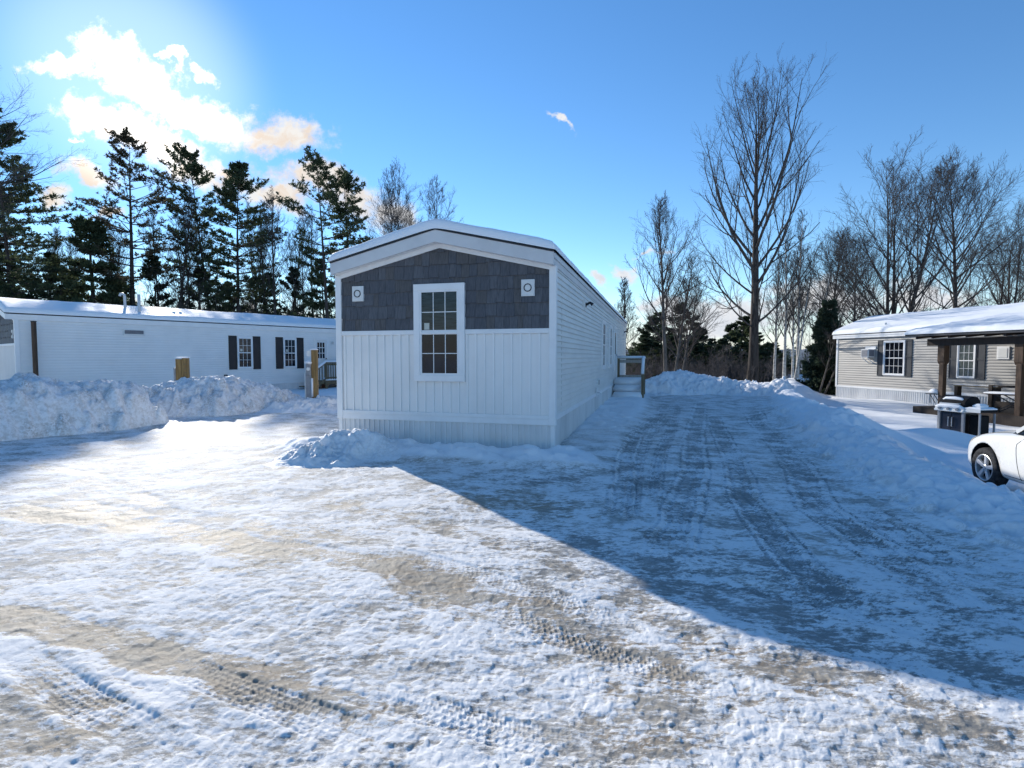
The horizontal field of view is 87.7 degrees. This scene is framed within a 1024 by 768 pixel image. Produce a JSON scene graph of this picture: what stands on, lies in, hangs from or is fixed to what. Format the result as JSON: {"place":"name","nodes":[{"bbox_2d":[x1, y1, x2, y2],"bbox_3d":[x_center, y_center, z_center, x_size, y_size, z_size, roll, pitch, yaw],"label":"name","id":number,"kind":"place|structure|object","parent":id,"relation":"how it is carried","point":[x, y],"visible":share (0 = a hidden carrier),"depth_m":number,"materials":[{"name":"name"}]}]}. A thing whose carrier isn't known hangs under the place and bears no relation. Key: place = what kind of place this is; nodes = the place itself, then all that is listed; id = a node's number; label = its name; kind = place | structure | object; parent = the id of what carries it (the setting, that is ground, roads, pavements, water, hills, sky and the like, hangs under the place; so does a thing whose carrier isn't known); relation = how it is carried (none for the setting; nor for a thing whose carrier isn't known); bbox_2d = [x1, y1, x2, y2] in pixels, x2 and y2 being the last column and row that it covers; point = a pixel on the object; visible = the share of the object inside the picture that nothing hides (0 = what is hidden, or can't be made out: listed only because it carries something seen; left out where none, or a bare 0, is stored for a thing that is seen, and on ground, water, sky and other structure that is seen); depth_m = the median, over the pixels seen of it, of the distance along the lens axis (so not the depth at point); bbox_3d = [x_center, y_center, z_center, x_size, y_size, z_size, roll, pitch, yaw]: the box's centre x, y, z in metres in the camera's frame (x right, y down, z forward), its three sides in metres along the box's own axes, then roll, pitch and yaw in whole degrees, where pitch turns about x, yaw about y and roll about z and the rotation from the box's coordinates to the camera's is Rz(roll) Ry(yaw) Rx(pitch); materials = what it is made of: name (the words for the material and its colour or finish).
{"place":"outdoors","nodes":[
{"label":"outdoors","id":0,"kind":"place"},
{"bbox_2d":[0,369,1023,767],"bbox_3d":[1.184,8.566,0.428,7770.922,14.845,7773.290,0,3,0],"label":"ground","id":1,"kind":"structure","parent":0,"point":[802,577],"depth_m":3.62,"materials":[{"name":"snow"}]},
{"bbox_2d":[0,244,45,299],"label":"pine tree","id":2,"kind":"object","parent":1,"relation":"on","point":[21,286],"visible":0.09,"depth_m":58.41,"materials":[{"name":"green plant"}]},
{"bbox_2d":[0,195,46,295],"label":"pine tree","id":3,"kind":"object","parent":1,"relation":"on","point":[17,250],"visible":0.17,"depth_m":69.95,"materials":[{"name":"green plant"}]},
{"bbox_2d":[19,251,69,300],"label":"pine tree","id":4,"kind":"object","parent":1,"relation":"on","point":[46,254],"visible":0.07,"depth_m":63.10,"materials":[{"name":"green plant"}]},
{"bbox_2d":[0,65,98,226],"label":"bare tree","id":5,"kind":"object","parent":1,"relation":"on","point":[10,173],"visible":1,"depth_m":42.29,"materials":[{"name":"brown plant"}]},
{"bbox_2d":[0,107,99,299],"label":"pine tree","id":6,"kind":"object","parent":1,"relation":"on","point":[8,259],"visible":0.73,"depth_m":56.46,"materials":[{"name":"green plant"}]},
{"bbox_2d":[34,228,65,297],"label":"bare tree","id":7,"kind":"object","parent":1,"relation":"on","point":[54,249],"visible":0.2,"depth_m":65.00,"materials":[{"name":"brown plant"}]},
{"bbox_2d":[44,226,88,293],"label":"bare tree","id":8,"kind":"object","parent":1,"relation":"on","point":[56,234],"visible":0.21,"depth_m":66.84,"materials":[{"name":"brown plant"}]},
{"bbox_2d":[59,231,92,282],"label":"bare tree","id":9,"kind":"object","parent":1,"relation":"on","point":[69,248],"visible":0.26,"depth_m":71.46,"materials":[{"name":"brown plant"}]},
{"bbox_2d":[0,372,168,441],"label":"snow bank","id":10,"kind":"structure","parent":1,"relation":"on","point":[32,405],"depth_m":11.42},
{"bbox_2d":[47,213,132,305],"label":"spruce tree","id":11,"kind":"object","parent":1,"relation":"on","point":[90,230],"visible":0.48,"depth_m":59.18,"materials":[{"name":"green plant"}]},
{"bbox_2d":[89,224,135,300],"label":"bare tree","id":12,"kind":"object","parent":1,"relation":"on","point":[118,251],"visible":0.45,"depth_m":69.83,"materials":[{"name":"brown plant"}]},
{"bbox_2d":[87,219,138,292],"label":"bare tree","id":13,"kind":"object","parent":1,"relation":"on","point":[110,235],"visible":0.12,"depth_m":74.50,"materials":[{"name":"brown plant"}]},
{"bbox_2d":[57,125,199,305],"bbox_3d":[-44.189,-15.422,63.042,13.360,28.371,14.492,0,3,0],"label":"pine tree","id":14,"kind":"object","parent":1,"relation":"on","point":[123,136],"visible":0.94,"depth_m":61.66,"materials":[{"name":"green plant"}]},
{"bbox_2d":[128,254,175,307],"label":"pine tree","id":15,"kind":"object","parent":1,"relation":"on","point":[147,270],"visible":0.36,"depth_m":65.99,"materials":[{"name":"green plant"}]},
{"bbox_2d":[129,206,178,306],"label":"bare tree","id":16,"kind":"object","parent":1,"relation":"on","point":[152,232],"visible":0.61,"depth_m":66.78,"materials":[{"name":"brown plant"}]},
{"bbox_2d":[0,293,336,389],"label":"mobile home","id":17,"kind":"object","parent":1,"relation":"on","point":[139,344],"visible":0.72,"depth_m":22.10,"materials":[{"name":"white plastic"}]},
{"bbox_2d":[30,321,38,375],"bbox_3d":[-16.906,-0.676,18.919,0.120,3.110,0.120,0,3,0],"label":"pole","id":18,"kind":"object","parent":17,"relation":"attached to","point":[34,346],"visible":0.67,"depth_m":18.86,"materials":[{"name":"brown wood"}]},
{"bbox_2d":[237,337,252,368],"bbox_3d":[-12.513,-1.466,25.006,0.060,1.480,0.720,2,4,38],"label":"window","id":19,"kind":"structure","parent":17,"relation":"in","point":[244,344],"depth_m":25.00,"materials":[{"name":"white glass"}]},
{"bbox_2d":[283,338,296,367],"bbox_3d":[-11.144,-1.554,26.778,0.060,1.480,0.700,2,4,38],"label":"window","id":20,"kind":"structure","parent":17,"relation":"in","point":[289,344],"depth_m":26.78,"materials":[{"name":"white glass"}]},
{"bbox_2d":[315,339,328,377],"bbox_3d":[-10.057,-1.320,28.202,0.060,2.130,0.780,2,4,38],"label":"door","id":21,"kind":"structure","parent":17,"relation":"in","point":[320,344],"depth_m":28.21,"materials":[{"name":"white plastic"}]},
{"bbox_2d":[1,264,335,318],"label":"brush","id":22,"kind":"object","parent":1,"relation":"on","point":[204,306],"visible":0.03,"depth_m":65.22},
{"bbox_2d":[146,188,208,308],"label":"bare tree","id":23,"kind":"object","parent":1,"relation":"on","point":[174,242],"visible":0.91,"depth_m":65.08,"materials":[{"name":"brown plant"}]},
{"bbox_2d":[173,357,189,380],"bbox_3d":[-10.265,0.078,16.612,0.427,1.835,0.204,-1,3,-20],"label":"utility pedestal","id":24,"kind":"object","parent":1,"relation":"on","point":[182,369],"visible":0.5,"depth_m":16.51,"materials":[{"name":"brown wood"}]},
{"bbox_2d":[160,204,212,307],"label":"bare tree","id":25,"kind":"object","parent":1,"relation":"on","point":[175,306],"visible":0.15,"depth_m":71.78,"materials":[{"name":"brown plant"}]},
{"bbox_2d":[143,142,241,309],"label":"pine tree","id":26,"kind":"object","parent":1,"relation":"on","point":[192,167],"visible":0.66,"depth_m":67.11,"materials":[{"name":"green plant"}]},
{"bbox_2d":[182,265,216,311],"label":"pine tree","id":27,"kind":"object","parent":1,"relation":"on","point":[189,290],"visible":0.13,"depth_m":69.44,"materials":[{"name":"green plant"}]},
{"bbox_2d":[142,375,325,416],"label":"snow bank","id":28,"kind":"structure","parent":1,"relation":"on","point":[217,396],"depth_m":15.26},
{"bbox_2d":[197,160,287,314],"bbox_3d":[-33.026,-14.227,65.695,10.409,25.710,11.336,-1,3,-23],"label":"pine tree","id":29,"kind":"object","parent":1,"relation":"on","point":[236,171],"visible":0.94,"depth_m":64.04,"materials":[{"name":"green plant"}]},
{"bbox_2d":[217,199,289,308],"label":"bare tree","id":30,"kind":"object","parent":1,"relation":"on","point":[258,252],"visible":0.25,"depth_m":74.81,"materials":[{"name":"brown plant"}]},
{"bbox_2d":[231,212,278,308],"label":"bare tree","id":31,"kind":"object","parent":1,"relation":"on","point":[261,229],"visible":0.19,"depth_m":73.02,"materials":[{"name":"brown plant"}]},
{"bbox_2d":[241,272,286,314],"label":"pine tree","id":32,"kind":"object","parent":1,"relation":"on","point":[268,300],"visible":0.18,"depth_m":71.03,"materials":[{"name":"green plant"}]},
{"bbox_2d":[243,185,294,314],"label":"bare tree","id":33,"kind":"object","parent":1,"relation":"on","point":[269,231],"visible":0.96,"depth_m":62.20,"materials":[{"name":"brown plant"}]},
{"bbox_2d":[268,265,314,316],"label":"pine tree","id":34,"kind":"object","parent":1,"relation":"on","point":[294,272],"visible":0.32,"depth_m":67.62,"materials":[{"name":"green plant"}]},
{"bbox_2d":[268,212,314,311],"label":"bare tree","id":35,"kind":"object","parent":1,"relation":"on","point":[295,245],"visible":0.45,"depth_m":69.95,"materials":[{"name":"brown plant"}]},
{"bbox_2d":[255,395,336,412],"bbox_3d":[-6.157,0.601,16.698,4.110,0.451,3.120,0,3,0],"label":"snow heap","id":36,"kind":"object","parent":1,"relation":"on","point":[318,403],"visible":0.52,"depth_m":16.09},
{"bbox_2d":[276,233,319,313],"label":"bare tree","id":37,"kind":"object","parent":1,"relation":"on","point":[292,249],"visible":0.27,"depth_m":73.63,"materials":[{"name":"brown plant"}]},
{"bbox_2d":[286,206,329,317],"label":"bare tree","id":38,"kind":"object","parent":1,"relation":"on","point":[311,237],"visible":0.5,"depth_m":66.72,"materials":[{"name":"brown plant"}]},
{"bbox_2d":[304,348,318,398],"bbox_3d":[-6.499,-0.042,17.265,0.424,2.210,0.322,0,3,-8],"label":"meter post","id":39,"kind":"object","parent":1,"relation":"on","point":[311,381],"visible":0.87,"depth_m":17.23,"materials":[{"name":"brown wood"}]},
{"bbox_2d":[290,258,335,318],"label":"pine tree","id":40,"kind":"object","parent":1,"relation":"on","point":[314,305],"visible":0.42,"depth_m":62.78,"materials":[{"name":"green plant"}]},
{"bbox_2d":[299,360,336,388],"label":"deck","id":41,"kind":"structure","parent":1,"relation":"on","point":[325,381],"depth_m":26.86,"materials":[{"name":"grey wood"}]},
{"bbox_2d":[275,145,366,318],"bbox_3d":[-17.460,-11.066,49.814,8.053,20.988,7.920,0,3,0],"label":"pine tree","id":42,"kind":"object","parent":1,"relation":"on","point":[318,161],"visible":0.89,"depth_m":48.67,"materials":[{"name":"green plant"}]},
{"bbox_2d":[266,428,420,468],"bbox_3d":[-2.659,0.977,8.690,2.772,0.496,2.354,0,3,0],"label":"snow heap","id":43,"kind":"object","parent":1,"relation":"on","point":[338,448],"visible":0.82,"depth_m":8.44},
{"bbox_2d":[314,170,375,284],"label":"pine tree","id":44,"kind":"object","parent":1,"relation":"on","point":[347,187],"visible":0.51,"depth_m":50.57,"materials":[{"name":"green plant"}]},
{"bbox_2d":[346,182,422,241],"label":"bare tree","id":45,"kind":"object","parent":1,"relation":"on","point":[386,229],"visible":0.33,"depth_m":44.15,"materials":[{"name":"brown plant"}]},
{"bbox_2d":[374,160,463,234],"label":"bare tree","id":46,"kind":"object","parent":1,"relation":"on","point":[434,205],"visible":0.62,"depth_m":43.58,"materials":[{"name":"brown plant"}]},
{"bbox_2d":[328,219,627,448],"bbox_3d":[1.441,-1.238,19.287,4.514,4.397,20.380,1,3,15],"label":"mobile home","id":47,"kind":"object","parent":1,"relation":"on","point":[449,331],"visible":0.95,"depth_m":9.71,"materials":[{"name":"white plastic"}]},
{"bbox_2d":[413,282,465,381],"bbox_3d":[-1.320,-0.930,9.684,0.992,1.769,0.070,1,3,15],"label":"window","id":48,"kind":"structure","parent":47,"relation":"in","point":[441,357],"depth_m":9.68,"materials":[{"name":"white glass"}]},
{"bbox_2d":[601,319,605,368],"bbox_3d":[2.918,-1.243,16.955,0.054,1.540,1.000,1,3,15],"label":"window","id":49,"kind":"structure","parent":47,"relation":"in","point":[603,325],"depth_m":16.84,"materials":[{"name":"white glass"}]},
{"bbox_2d":[609,324,612,367],"bbox_3d":[3.585,-1.364,19.362,0.054,1.540,1.000,1,3,15],"label":"window","id":50,"kind":"structure","parent":47,"relation":"in","point":[610,326],"depth_m":19.26,"materials":[{"name":"white glass"}]},
{"bbox_2d":[613,326,616,379],"bbox_3d":[4.156,-1.230,21.392,0.080,2.130,1.100,1,3,15],"label":"door","id":51,"kind":"structure","parent":47,"relation":"in","point":[615,328],"depth_m":21.43,"materials":[{"name":"white plastic"}]},
{"bbox_2d":[614,276,641,355],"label":"bare tree","id":52,"kind":"object","parent":1,"relation":"on","point":[625,301],"visible":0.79,"depth_m":54.57,"materials":[{"name":"brown plant"}]},
{"bbox_2d":[612,356,645,397],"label":"porch steps","id":53,"kind":"structure","parent":1,"relation":"on","point":[634,385],"depth_m":20.46,"materials":[{"name":"grey wood"}]},
{"bbox_2d":[626,330,655,369],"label":"pine tree","id":54,"kind":"object","parent":1,"relation":"on","point":[644,334],"visible":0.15,"depth_m":51.19,"materials":[{"name":"green plant"}]},
{"bbox_2d":[626,343,660,372],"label":"pine tree","id":55,"kind":"object","parent":1,"relation":"on","point":[639,348],"visible":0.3,"depth_m":45.88,"materials":[{"name":"green plant"}]},
{"bbox_2d":[626,337,661,377],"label":"pine tree","id":56,"kind":"object","parent":1,"relation":"on","point":[648,342],"visible":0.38,"depth_m":46.42,"materials":[{"name":"green plant"}]},
{"bbox_2d":[632,316,667,360],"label":"pine tree","id":57,"kind":"object","parent":1,"relation":"on","point":[647,326],"visible":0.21,"depth_m":55.66,"materials":[{"name":"green plant"}]},
{"bbox_2d":[633,341,674,370],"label":"pine tree","id":58,"kind":"object","parent":1,"relation":"on","point":[657,344],"visible":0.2,"depth_m":47.32,"materials":[{"name":"green plant"}]},
{"bbox_2d":[631,312,688,363],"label":"pine tree","id":59,"kind":"object","parent":1,"relation":"on","point":[658,324],"visible":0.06,"depth_m":59.72,"materials":[{"name":"green plant"}]},
{"bbox_2d":[624,190,709,371],"bbox_3d":[8.758,-5.300,29.957,4.066,11.465,5.096,2,4,36],"label":"bare tree","id":60,"kind":"object","parent":1,"relation":"on","point":[669,263],"visible":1,"depth_m":29.95,"materials":[{"name":"brown plant"}]},
{"bbox_2d":[651,335,707,376],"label":"pine tree","id":61,"kind":"object","parent":1,"relation":"on","point":[671,337],"visible":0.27,"depth_m":45.74,"materials":[{"name":"green plant"}]},
{"bbox_2d":[662,340,707,371],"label":"pine tree","id":62,"kind":"object","parent":1,"relation":"on","point":[692,355],"visible":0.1,"depth_m":46.71,"materials":[{"name":"green plant"}]},
{"bbox_2d":[631,254,740,370],"bbox_3d":[9.815,-3.601,31.114,5.631,7.993,4.595,0,3,-6],"label":"bare tree","id":63,"kind":"object","parent":1,"relation":"on","point":[682,323],"visible":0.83,"depth_m":30.90,"materials":[{"name":"brown plant"}]},
{"bbox_2d":[655,302,723,366],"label":"pine tree","id":64,"kind":"object","parent":1,"relation":"on","point":[669,331],"visible":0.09,"depth_m":53.30,"materials":[{"name":"green plant"}]},
{"bbox_2d":[650,276,731,370],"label":"bare tree","id":65,"kind":"object","parent":1,"relation":"on","point":[694,340],"visible":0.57,"depth_m":32.11,"materials":[{"name":"brown plant"}]},
{"bbox_2d":[690,327,713,367],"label":"pine tree","id":66,"kind":"object","parent":1,"relation":"on","point":[706,339],"visible":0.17,"depth_m":51.68,"materials":[{"name":"green plant"}]},
{"bbox_2d":[695,345,732,373],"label":"pine tree","id":67,"kind":"object","parent":1,"relation":"on","point":[705,349],"visible":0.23,"depth_m":45.39,"materials":[{"name":"green plant"}]},
{"bbox_2d":[627,335,806,373],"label":"wood","id":68,"kind":"object","parent":1,"relation":"on","point":[788,352],"visible":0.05,"depth_m":81.12,"materials":[{"name":"brown wood"}]},
{"bbox_2d":[626,344,812,382],"bbox_3d":[17.110,-1.024,41.724,21.862,3.944,24.345,0,3,0],"label":"brush","id":69,"kind":"object","parent":1,"relation":"on","point":[722,370],"visible":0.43,"depth_m":37.45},
{"bbox_2d":[645,369,795,395],"bbox_3d":[8.796,-0.068,24.181,7.019,1.210,4.278,1,3,13],"label":"snow heap","id":70,"kind":"object","parent":1,"relation":"on","point":[678,382],"visible":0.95,"depth_m":23.27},
{"bbox_2d":[708,338,747,379],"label":"pine tree","id":71,"kind":"object","parent":1,"relation":"on","point":[720,342],"visible":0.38,"depth_m":46.83,"materials":[{"name":"green plant"}]},
{"bbox_2d":[717,322,739,358],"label":"pine tree","id":72,"kind":"object","parent":1,"relation":"on","point":[729,327],"visible":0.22,"depth_m":59.38,"materials":[{"name":"green plant"}]},
{"bbox_2d":[715,316,771,366],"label":"pine tree","id":73,"kind":"object","parent":1,"relation":"on","point":[735,337],"visible":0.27,"depth_m":53.56,"materials":[{"name":"green plant"}]},
{"bbox_2d":[720,341,771,381],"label":"pine tree","id":74,"kind":"object","parent":1,"relation":"on","point":[742,344],"visible":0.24,"depth_m":47.97,"materials":[{"name":"green plant"}]},
{"bbox_2d":[732,346,780,380],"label":"pine tree","id":75,"kind":"object","parent":1,"relation":"on","point":[761,353],"visible":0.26,"depth_m":45.44,"materials":[{"name":"green plant"}]},
{"bbox_2d":[686,47,834,382],"bbox_3d":[15.443,-10.008,33.938,8.385,20.485,11.221,1,3,17],"label":"bare tree","id":76,"kind":"object","parent":1,"relation":"on","point":[755,264],"visible":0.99,"depth_m":32.93,"materials":[{"name":"brown plant"}]},
{"bbox_2d":[735,332,788,367],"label":"pine tree","id":77,"kind":"object","parent":1,"relation":"on","point":[766,345],"visible":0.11,"depth_m":51.28,"materials":[{"name":"green plant"}]},
{"bbox_2d":[760,246,791,379],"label":"birch tree","id":78,"kind":"object","parent":1,"relation":"on","point":[775,336],"visible":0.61,"depth_m":36.80,"materials":[{"name":"grey plant"}]},
{"bbox_2d":[763,219,805,377],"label":"birch tree","id":79,"kind":"object","parent":1,"relation":"on","point":[785,286],"visible":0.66,"depth_m":34.77,"materials":[{"name":"grey plant"}]},
{"bbox_2d":[781,251,814,377],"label":"birch tree","id":80,"kind":"object","parent":1,"relation":"on","point":[793,328],"visible":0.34,"depth_m":37.31,"materials":[{"name":"grey plant"}]},
{"bbox_2d":[779,209,821,377],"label":"birch tree","id":81,"kind":"object","parent":1,"relation":"on","point":[800,237],"visible":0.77,"depth_m":34.58,"materials":[{"name":"grey plant"}]},
{"bbox_2d":[783,249,820,378],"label":"birch tree","id":82,"kind":"object","parent":1,"relation":"on","point":[806,305],"visible":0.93,"depth_m":33.44,"materials":[{"name":"grey plant"}]},
{"bbox_2d":[795,298,842,394],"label":"spruce tree","id":83,"kind":"object","parent":1,"relation":"on","point":[815,364],"visible":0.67,"depth_m":30.53,"materials":[{"name":"green plant"}]},
{"bbox_2d":[803,260,837,326],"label":"birch tree","id":84,"kind":"object","parent":1,"relation":"on","point":[826,295],"visible":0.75,"depth_m":32.52,"materials":[{"name":"grey plant"}]},
{"bbox_2d":[817,309,846,392],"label":"sapling","id":85,"kind":"object","parent":1,"relation":"on","point":[826,370],"visible":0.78,"depth_m":29.56,"materials":[{"name":"brown plant"}]},
{"bbox_2d":[771,225,897,342],"bbox_3d":[26.872,-6.646,46.756,10.219,14.315,8.185,-1,3,-25],"label":"bare tree","id":86,"kind":"object","parent":1,"relation":"on","point":[828,263],"visible":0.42,"depth_m":46.04,"materials":[{"name":"brown plant"}]},
{"bbox_2d":[813,233,915,324],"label":"bare tree","id":87,"kind":"object","parent":1,"relation":"on","point":[851,276],"visible":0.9,"depth_m":40.18,"materials":[{"name":"brown plant"}]},
{"bbox_2d":[808,124,1001,324],"bbox_3d":[30.389,-9.531,42.167,12.365,20.371,11.020,2,4,38],"label":"bare tree","id":88,"kind":"object","parent":1,"relation":"on","point":[919,273],"visible":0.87,"depth_m":41.22,"materials":[{"name":"brown plant"}]},
{"bbox_2d":[832,302,1023,405],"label":"mobile home","id":89,"kind":"object","parent":1,"relation":"on","point":[883,357],"visible":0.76,"depth_m":24.14,"materials":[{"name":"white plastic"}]},
{"bbox_2d":[882,340,905,375],"bbox_3d":[17.805,-1.211,24.861,0.060,1.625,1.120,-1,3,-12],"label":"window","id":90,"kind":"structure","parent":89,"relation":"in","point":[894,352],"depth_m":24.83,"materials":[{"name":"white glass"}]},
{"bbox_2d":[956,345,976,377],"bbox_3d":[18.458,-0.948,21.672,0.060,1.420,0.730,-1,3,-12],"label":"window","id":91,"kind":"structure","parent":89,"relation":"in","point":[966,354],"depth_m":21.66,"materials":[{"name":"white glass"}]},
{"bbox_2d":[884,149,1023,311],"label":"bare tree","id":92,"kind":"object","parent":1,"relation":"on","point":[954,278],"visible":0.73,"depth_m":42.84,"materials":[{"name":"brown plant"}]},
{"bbox_2d":[904,312,1023,426],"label":"porch","id":93,"kind":"object","parent":1,"relation":"on","point":[1006,324],"visible":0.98,"depth_m":18.25,"materials":[{"name":"brown wood"}]},
{"bbox_2d":[953,384,1002,410],"bbox_3d":[16.764,0.470,19.234,0.264,0.870,1.524,-1,3,-12],"label":"table","id":94,"kind":"object","parent":93,"relation":"on","point":[957,389],"visible":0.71,"depth_m":19.15,"materials":[{"name":"brown wood"}]},
{"bbox_2d":[983,391,1014,411],"bbox_3d":[16.555,0.642,17.514,0.624,0.723,1.524,-1,3,-26],"label":"folding table","id":95,"kind":"object","parent":93,"relation":"on","point":[996,393],"visible":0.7,"depth_m":17.68,"materials":[{"name":"white plastic"}]},
{"bbox_2d":[934,395,997,435],"bbox_3d":[12.357,0.913,14.576,0.659,1.170,1.212,-1,3,-12],"label":"barbecue grill","id":96,"kind":"object","parent":1,"relation":"on","point":[958,413],"visible":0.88,"depth_m":14.44,"materials":[{"name":"black metal"}]},
{"bbox_2d":[941,412,950,429],"bbox_3d":[12.071,1.064,14.863,0.072,0.560,0.275,-1,3,-12],"label":"door","id":97,"kind":"structure","parent":96,"relation":"in","point":[945,416],"depth_m":14.84,"materials":[{"name":"black metal"}]},
{"bbox_2d":[951,413,960,431],"bbox_3d":[12.129,1.078,14.579,0.072,0.560,0.275,-1,3,-12],"label":"door","id":98,"kind":"structure","parent":96,"relation":"in","point":[956,417],"depth_m":14.58,"materials":[{"name":"black metal"}]},
{"bbox_2d":[951,197,1023,306],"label":"bare tree","id":99,"kind":"object","parent":1,"relation":"on","point":[1007,298],"visible":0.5,"depth_m":45.49,"materials":[{"name":"brown plant"}]},
{"bbox_2d":[968,426,1023,485],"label":"parked car","id":100,"kind":"object","parent":1,"relation":"on","point":[996,458],"visible":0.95,"depth_m":8.20,"materials":[{"name":"white paint"}]},
{"bbox_2d":[988,227,1023,301],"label":"bare tree","id":101,"kind":"object","parent":1,"relation":"on","point":[1013,271],"visible":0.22,"depth_m":50.62,"materials":[{"name":"brown plant"}]},
{"bbox_2d":[0,0,1023,349],"label":"sky","id":102,"kind":"structure","parent":0,"point":[560,122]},
{"bbox_2d":[626,346,811,368],"bbox_3d":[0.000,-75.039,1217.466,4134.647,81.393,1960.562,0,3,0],"label":"hills","id":103,"kind":"structure","parent":0,"point":[801,356],"depth_m":1001.98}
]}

